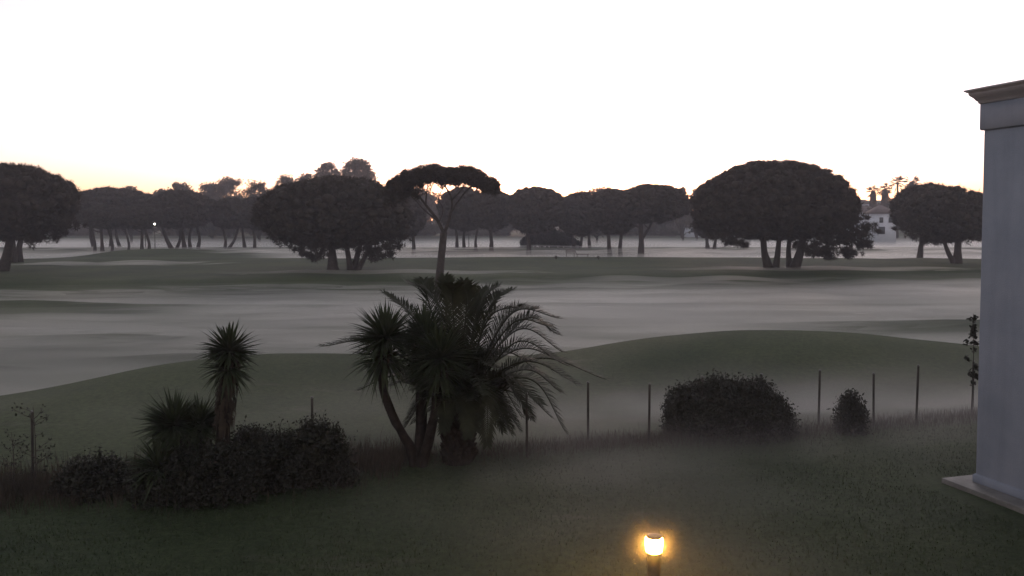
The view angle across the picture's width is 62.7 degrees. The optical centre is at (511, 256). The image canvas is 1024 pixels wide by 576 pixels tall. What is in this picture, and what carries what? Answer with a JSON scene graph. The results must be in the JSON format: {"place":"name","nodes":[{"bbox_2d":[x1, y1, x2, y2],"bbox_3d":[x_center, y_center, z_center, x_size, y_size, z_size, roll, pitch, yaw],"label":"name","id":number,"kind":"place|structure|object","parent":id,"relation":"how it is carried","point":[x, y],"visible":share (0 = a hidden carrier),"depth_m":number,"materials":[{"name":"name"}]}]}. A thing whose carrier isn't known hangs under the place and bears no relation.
{"place":"outdoors","nodes":[
{"label":"outdoors","id":0,"kind":"place"},
{"bbox_2d":[0,428,413,525],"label":"tall dry grass","id":1,"kind":"structure","parent":0,"point":[385,462],"depth_m":15.75,"materials":[{"name":"green plant"}]},
{"bbox_2d":[0,405,977,504],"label":"tall dry grass","id":2,"kind":"structure","parent":0,"point":[644,440],"depth_m":18.93,"materials":[{"name":"green plant"}]},
{"bbox_2d":[0,200,1023,575],"bbox_3d":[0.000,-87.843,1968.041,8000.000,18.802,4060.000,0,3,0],"label":"ground","id":3,"kind":"structure","parent":0,"point":[98,348],"depth_m":24.75,"materials":[{"name":"green plant"}]},
{"bbox_2d":[0,428,33,485],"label":"sapling","id":4,"kind":"object","parent":3,"relation":"on","point":[13,464],"visible":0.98,"depth_m":15.38,"materials":[{"name":"green plant"}]},
{"bbox_2d":[11,240,23,262],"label":"umbrella pine","id":5,"kind":"object","parent":3,"relation":"on","point":[17,255],"depth_m":101.74,"materials":[{"name":"brown plant"}]},
{"bbox_2d":[30,410,34,478],"bbox_3d":[-9.122,3.714,15.988,0.070,1.592,0.057,0,3,0],"label":"fence post","id":6,"kind":"object","parent":3,"relation":"on","point":[32,444],"visible":0.62,"depth_m":15.97,"materials":[{"name":"wood"}]},
{"bbox_2d":[11,403,56,482],"bbox_3d":[-8.845,3.522,15.566,0.786,1.707,0.413,0,3,0],"label":"sapling","id":7,"kind":"object","parent":3,"relation":"on","point":[49,439],"visible":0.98,"depth_m":15.55,"materials":[{"name":"green plant"}]},
{"bbox_2d":[0,161,88,270],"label":"umbrella pine","id":8,"kind":"object","parent":3,"relation":"on","point":[37,204],"visible":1,"depth_m":81.24,"materials":[{"name":"green plant"}]},
{"bbox_2d":[42,445,133,505],"bbox_3d":[-7.696,4.055,15.429,1.710,1.131,1.566,0,3,0],"label":"shrub","id":9,"kind":"object","parent":3,"relation":"on","point":[77,474],"visible":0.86,"depth_m":15.12,"materials":[{"name":"green plant"}]},
{"bbox_2d":[78,204,122,253],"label":"umbrella pine","id":10,"kind":"object","parent":3,"relation":"on","point":[97,217],"visible":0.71,"depth_m":139.09,"materials":[{"name":"green plant"}]},
{"bbox_2d":[73,185,153,247],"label":"umbrella pine","id":11,"kind":"object","parent":3,"relation":"on","point":[123,197],"visible":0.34,"depth_m":153.00,"materials":[{"name":"green plant"}]},
{"bbox_2d":[126,185,136,243],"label":"eucalyptus","id":12,"kind":"object","parent":3,"relation":"on","point":[130,231],"visible":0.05,"depth_m":214.73,"materials":[{"name":"green plant"}]},
{"bbox_2d":[110,203,165,249],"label":"umbrella pine","id":13,"kind":"object","parent":3,"relation":"on","point":[142,218],"visible":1,"depth_m":137.01,"materials":[{"name":"green plant"}]},
{"bbox_2d":[152,188,178,242],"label":"eucalyptus","id":14,"kind":"object","parent":3,"relation":"on","point":[155,193],"visible":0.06,"depth_m":220.38,"materials":[{"name":"green plant"}]},
{"bbox_2d":[118,386,230,509],"bbox_3d":[-6.000,3.454,15.077,1.851,2.140,1.988,0,3,0],"label":"yucca","id":15,"kind":"object","parent":3,"relation":"on","point":[175,421],"visible":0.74,"depth_m":14.99,"materials":[{"name":"green plant"}]},
{"bbox_2d":[145,188,216,248],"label":"umbrella pine","id":16,"kind":"object","parent":3,"relation":"on","point":[181,210],"visible":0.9,"depth_m":142.95,"materials":[{"name":"green plant"}]},
{"bbox_2d":[167,181,196,241],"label":"eucalyptus","id":17,"kind":"object","parent":3,"relation":"on","point":[177,185],"visible":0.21,"depth_m":227.76,"materials":[{"name":"green plant"}]},
{"bbox_2d":[122,430,270,511],"bbox_3d":[-5.604,3.858,14.842,2.569,1.541,1.570,0,3,0],"label":"shrub","id":18,"kind":"object","parent":3,"relation":"on","point":[206,474],"visible":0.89,"depth_m":14.66,"materials":[{"name":"green plant"}]},
{"bbox_2d":[198,181,229,239],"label":"eucalyptus","id":19,"kind":"object","parent":3,"relation":"on","point":[211,190],"visible":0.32,"depth_m":234.30,"materials":[{"name":"green plant"}]},
{"bbox_2d":[192,317,266,499],"bbox_3d":[-5.075,2.777,15.159,1.284,3.341,1.272,0,3,0],"label":"yucca","id":20,"kind":"object","parent":3,"relation":"on","point":[228,352],"visible":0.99,"depth_m":14.98,"materials":[{"name":"green plant"}]},
{"bbox_2d":[213,176,246,237],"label":"eucalyptus","id":21,"kind":"object","parent":3,"relation":"on","point":[230,184],"visible":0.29,"depth_m":241.55,"materials":[{"name":"green plant"}]},
{"bbox_2d":[211,196,251,248],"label":"umbrella pine","id":22,"kind":"object","parent":3,"relation":"on","point":[231,213],"visible":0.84,"depth_m":147.44,"materials":[{"name":"green plant"}]},
{"bbox_2d":[241,195,262,247],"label":"umbrella pine","id":23,"kind":"object","parent":3,"relation":"on","point":[249,200],"visible":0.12,"depth_m":150.53,"materials":[{"name":"green plant"}]},
{"bbox_2d":[237,179,268,243],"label":"eucalyptus","id":24,"kind":"object","parent":3,"relation":"on","point":[260,188],"visible":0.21,"depth_m":218.42,"materials":[{"name":"green plant"}]},
{"bbox_2d":[269,174,296,242],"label":"eucalyptus","id":25,"kind":"object","parent":3,"relation":"on","point":[283,179],"visible":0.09,"depth_m":225.52,"materials":[{"name":"green plant"}]},
{"bbox_2d":[230,410,365,494],"bbox_3d":[-4.118,3.721,15.765,2.739,1.665,1.672,0,3,0],"label":"shrub","id":26,"kind":"object","parent":3,"relation":"on","point":[306,448],"visible":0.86,"depth_m":15.51,"materials":[{"name":"green plant"}]},
{"bbox_2d":[295,172,315,180],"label":"eucalyptus","id":27,"kind":"object","parent":3,"relation":"on","point":[306,175],"visible":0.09,"depth_m":232.43,"materials":[{"name":"green plant"}]},
{"bbox_2d":[311,396,312,418],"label":"fence post","id":28,"kind":"object","parent":3,"relation":"on","point":[311,405],"visible":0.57,"depth_m":17.22,"materials":[{"name":"wood"}]},
{"bbox_2d":[314,161,340,177],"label":"eucalyptus","id":29,"kind":"object","parent":3,"relation":"on","point":[324,168],"visible":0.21,"depth_m":238.99,"materials":[{"name":"green plant"}]},
{"bbox_2d":[249,173,414,269],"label":"umbrella pine","id":30,"kind":"object","parent":3,"relation":"on","point":[331,214],"visible":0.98,"depth_m":81.70,"materials":[{"name":"green plant"}]},
{"bbox_2d":[337,156,382,182],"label":"eucalyptus","id":31,"kind":"object","parent":3,"relation":"on","point":[358,167],"visible":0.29,"depth_m":215.75,"materials":[{"name":"green plant"}]},
{"bbox_2d":[341,297,485,467],"bbox_3d":[-1.961,2.590,16.992,2.989,3.640,2.749,0,3,0],"label":"yucca","id":32,"kind":"object","parent":3,"relation":"on","point":[425,340],"visible":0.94,"depth_m":16.63,"materials":[{"name":"green plant"}]},
{"bbox_2d":[402,197,427,256],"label":"umbrella pine","id":33,"kind":"object","parent":3,"relation":"on","point":[419,213],"visible":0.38,"depth_m":138.54,"materials":[{"name":"green plant"}]},
{"bbox_2d":[410,186,444,236],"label":"eucalyptus","id":34,"kind":"object","parent":3,"relation":"on","point":[431,199],"visible":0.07,"depth_m":235.56,"materials":[{"name":"green plant"}]},
{"bbox_2d":[380,161,501,303],"bbox_3d":[-5.210,-1.793,61.927,9.220,10.999,6.021,0,3,0],"label":"umbrella pine","id":35,"kind":"object","parent":3,"relation":"on","point":[401,186],"visible":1,"depth_m":60.85,"materials":[{"name":"green plant"}]},
{"bbox_2d":[47,191,835,236],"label":"wood","id":36,"kind":"object","parent":3,"relation":"on","point":[668,228],"visible":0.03,"depth_m":264.10,"materials":[{"name":"green plant"}]},
{"bbox_2d":[436,185,481,248],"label":"umbrella pine","id":37,"kind":"object","parent":3,"relation":"on","point":[459,220],"visible":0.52,"depth_m":147.31,"materials":[{"name":"green plant"}]},
{"bbox_2d":[318,272,611,465],"bbox_3d":[-0.813,2.325,17.534,5.525,4.037,3.639,1,3,23],"label":"date palm","id":38,"kind":"object","parent":3,"relation":"on","point":[460,421],"visible":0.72,"depth_m":17.01,"materials":[{"name":"green plant"}]},
{"bbox_2d":[468,190,508,251],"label":"umbrella pine","id":39,"kind":"object","parent":3,"relation":"on","point":[486,212],"visible":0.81,"depth_m":143.52,"materials":[{"name":"green plant"}]},
{"bbox_2d":[525,393,527,456],"bbox_3d":[0.311,3.638,17.666,0.078,1.592,0.057,0,3,0],"label":"fence post","id":40,"kind":"object","parent":3,"relation":"on","point":[526,415],"visible":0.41,"depth_m":17.64,"materials":[{"name":"wood"}]},
{"bbox_2d":[503,185,568,255],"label":"umbrella pine","id":41,"kind":"object","parent":3,"relation":"on","point":[535,210],"visible":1,"depth_m":138.90,"materials":[{"name":"green plant"}]},
{"bbox_2d":[519,228,579,247],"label":"thicket","id":42,"kind":"object","parent":3,"relation":"on","point":[555,238],"visible":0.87,"depth_m":155.94,"materials":[{"name":"green plant"}]},
{"bbox_2d":[565,249,574,256],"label":"slatted bench","id":43,"kind":"object","parent":3,"relation":"on","point":[569,251],"visible":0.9,"depth_m":107.80,"materials":[{"name":"brown wood"}]},
{"bbox_2d":[558,190,597,248],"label":"umbrella pine","id":44,"kind":"object","parent":3,"relation":"on","point":[577,223],"visible":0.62,"depth_m":149.19,"materials":[{"name":"green plant"}]},
{"bbox_2d":[557,184,609,243],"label":"eucalyptus","id":45,"kind":"object","parent":3,"relation":"on","point":[596,234],"visible":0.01,"depth_m":214.35,"materials":[{"name":"green plant"}]},
{"bbox_2d":[587,381,588,441],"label":"fence post","id":46,"kind":"object","parent":3,"relation":"on","point":[587,410],"visible":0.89,"depth_m":18.89,"materials":[{"name":"wood"}]},
{"bbox_2d":[586,187,637,256],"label":"umbrella pine","id":47,"kind":"object","parent":3,"relation":"on","point":[603,218],"visible":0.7,"depth_m":133.82,"materials":[{"name":"green plant"}]},
{"bbox_2d":[648,383,650,444],"bbox_3d":[3.057,3.592,18.697,0.061,1.592,0.057,0,3,0],"label":"fence post","id":48,"kind":"object","parent":3,"relation":"on","point":[649,396],"visible":0.88,"depth_m":18.67,"materials":[{"name":"wood"}]},
{"bbox_2d":[612,182,693,256],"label":"umbrella pine","id":49,"kind":"object","parent":3,"relation":"on","point":[644,204],"visible":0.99,"depth_m":124.63,"materials":[{"name":"green plant"}]},
{"bbox_2d":[645,533,662,575],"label":"bollard lamp","id":50,"kind":"object","parent":3,"relation":"on","point":[654,544],"visible":1,"depth_m":10.70,"materials":[{"name":"glass"}]},
{"bbox_2d":[675,186,690,242],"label":"eucalyptus","id":51,"kind":"object","parent":3,"relation":"on","point":[681,227],"visible":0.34,"depth_m":224.45,"materials":[{"name":"green plant"}]},
{"bbox_2d":[684,189,697,240],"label":"eucalyptus","id":52,"kind":"object","parent":3,"relation":"on","point":[689,218],"visible":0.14,"depth_m":231.42,"materials":[{"name":"green plant"}]},
{"bbox_2d":[684,222,699,236],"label":"villa","id":53,"kind":"object","parent":3,"relation":"on","point":[691,234],"visible":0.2,"depth_m":249.98,"materials":[{"name":"paint"}]},
{"bbox_2d":[701,375,703,433],"bbox_3d":[4.438,3.563,19.614,0.060,1.592,0.057,0,3,0],"label":"fence post","id":54,"kind":"object","parent":3,"relation":"on","point":[702,378],"visible":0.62,"depth_m":19.57,"materials":[{"name":"wood"}]},
{"bbox_2d":[693,220,719,249],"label":"umbrella pine","id":55,"kind":"object","parent":3,"relation":"on","point":[703,235],"visible":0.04,"depth_m":147.76,"materials":[{"name":"green plant"}]},
{"bbox_2d":[658,368,804,446],"bbox_3d":[5.135,3.528,19.776,3.377,1.827,2.797,0,3,0],"label":"shrub","id":56,"kind":"object","parent":3,"relation":"on","point":[731,404],"visible":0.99,"depth_m":19.08,"materials":[{"name":"green plant"}]},
{"bbox_2d":[689,157,883,267],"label":"umbrella pine","id":57,"kind":"object","parent":3,"relation":"on","point":[789,201],"visible":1,"depth_m":84.48,"materials":[{"name":"green plant"}]},
{"bbox_2d":[817,369,820,422],"bbox_3d":[7.506,3.538,20.524,0.074,1.592,0.057,0,3,0],"label":"fence post","id":58,"kind":"object","parent":3,"relation":"on","point":[819,394],"visible":0.88,"depth_m":20.51,"materials":[{"name":"wood"}]},
{"bbox_2d":[826,388,872,436],"bbox_3d":[7.968,3.769,19.785,1.034,1.370,1.032,0,3,0],"label":"shrub","id":59,"kind":"object","parent":3,"relation":"on","point":[851,415],"visible":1,"depth_m":19.62,"materials":[{"name":"green plant"}]},
{"bbox_2d":[848,206,871,238],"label":"villa","id":60,"kind":"object","parent":3,"relation":"on","point":[865,208],"visible":0.07,"depth_m":236.75,"materials":[{"name":"paint"}]},
{"bbox_2d":[860,200,868,205],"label":"villa","id":61,"kind":"object","parent":3,"relation":"on","point":[866,202],"visible":0.17,"depth_m":262.02,"materials":[{"name":"paint"}]},
{"bbox_2d":[867,200,878,209],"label":"bushy tree","id":62,"kind":"object","parent":3,"relation":"on","point":[874,202],"visible":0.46,"depth_m":231.64,"materials":[{"name":"green plant"}]},
{"bbox_2d":[872,372,874,425],"bbox_3d":[8.808,3.568,20.469,0.081,1.512,0.057,0,3,0],"label":"fence post","id":63,"kind":"object","parent":3,"relation":"on","point":[873,396],"visible":0.88,"depth_m":20.45,"materials":[{"name":"wood"}]},
{"bbox_2d":[866,184,880,206],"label":"fan palm","id":64,"kind":"object","parent":3,"relation":"on","point":[872,194],"visible":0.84,"depth_m":239.00,"materials":[{"name":"plant"}]},
{"bbox_2d":[862,205,895,244],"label":"villa","id":65,"kind":"object","parent":3,"relation":"on","point":[881,217],"visible":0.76,"depth_m":205.00,"materials":[{"name":"paint"}]},
{"bbox_2d":[879,217,883,222],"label":"window","id":66,"kind":"structure","parent":65,"relation":"in","point":[881,219],"depth_m":204.74,"materials":[{"name":"glass"}]},
{"bbox_2d":[878,226,885,234],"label":"window","id":67,"kind":"structure","parent":65,"relation":"in","point":[882,228],"depth_m":204.84,"materials":[{"name":"glass"}]},
{"bbox_2d":[879,196,890,207],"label":"bushy tree","id":68,"kind":"object","parent":3,"relation":"on","point":[886,198],"visible":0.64,"depth_m":231.02,"materials":[{"name":"green plant"}]},
{"bbox_2d":[879,182,891,206],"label":"fan palm","id":69,"kind":"object","parent":3,"relation":"on","point":[885,191],"visible":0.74,"depth_m":239.03,"materials":[{"name":"plant"}]},
{"bbox_2d":[889,175,905,237],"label":"fan palm","id":70,"kind":"object","parent":3,"relation":"on","point":[897,179],"visible":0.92,"depth_m":239.18,"materials":[{"name":"plant"}]},
{"bbox_2d":[906,176,919,237],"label":"fan palm","id":71,"kind":"object","parent":3,"relation":"on","point":[914,181],"visible":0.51,"depth_m":238.81,"materials":[{"name":"plant"}]},
{"bbox_2d":[915,364,919,423],"bbox_3d":[9.909,3.472,20.541,0.083,1.692,0.057,0,3,0],"label":"fence post","id":72,"kind":"object","parent":3,"relation":"on","point":[917,394],"visible":0.9,"depth_m":20.52,"materials":[{"name":"wood"}]},
{"bbox_2d":[887,181,950,257],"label":"umbrella pine","id":73,"kind":"object","parent":3,"relation":"on","point":[899,201],"visible":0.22,"depth_m":111.10,"materials":[{"name":"green plant"}]},
{"bbox_2d":[890,185,982,263],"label":"umbrella pine","id":74,"kind":"object","parent":3,"relation":"on","point":[945,216],"visible":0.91,"depth_m":95.65,"materials":[{"name":"green plant"}]},
{"bbox_2d":[963,314,978,416],"bbox_3d":[11.743,2.796,21.436,0.489,2.697,0.351,0,3,0],"label":"sapling","id":75,"kind":"object","parent":3,"relation":"on","point":[973,335],"visible":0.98,"depth_m":21.39,"materials":[{"name":"green plant"}]},
{"bbox_2d":[972,361,974,411],"bbox_3d":[12.036,3.499,21.936,0.060,1.592,0.057,0,3,0],"label":"fence post","id":76,"kind":"object","parent":3,"relation":"on","point":[973,390],"visible":0.32,"depth_m":21.92,"materials":[{"name":"wood"}]},
{"bbox_2d":[942,79,1023,513],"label":"building","id":77,"kind":"structure","parent":3,"relation":"on","point":[997,477],"depth_m":15.11,"materials":[{"name":"paint"}]},
{"bbox_2d":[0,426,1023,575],"bbox_3d":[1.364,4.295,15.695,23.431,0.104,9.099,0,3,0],"label":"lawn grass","id":78,"kind":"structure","parent":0,"point":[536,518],"depth_m":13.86,"materials":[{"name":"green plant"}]},
{"bbox_2d":[0,0,1023,201],"label":"sky","id":79,"kind":"structure","parent":0,"point":[563,96],"materials":[{"name":"white"}]}
]}

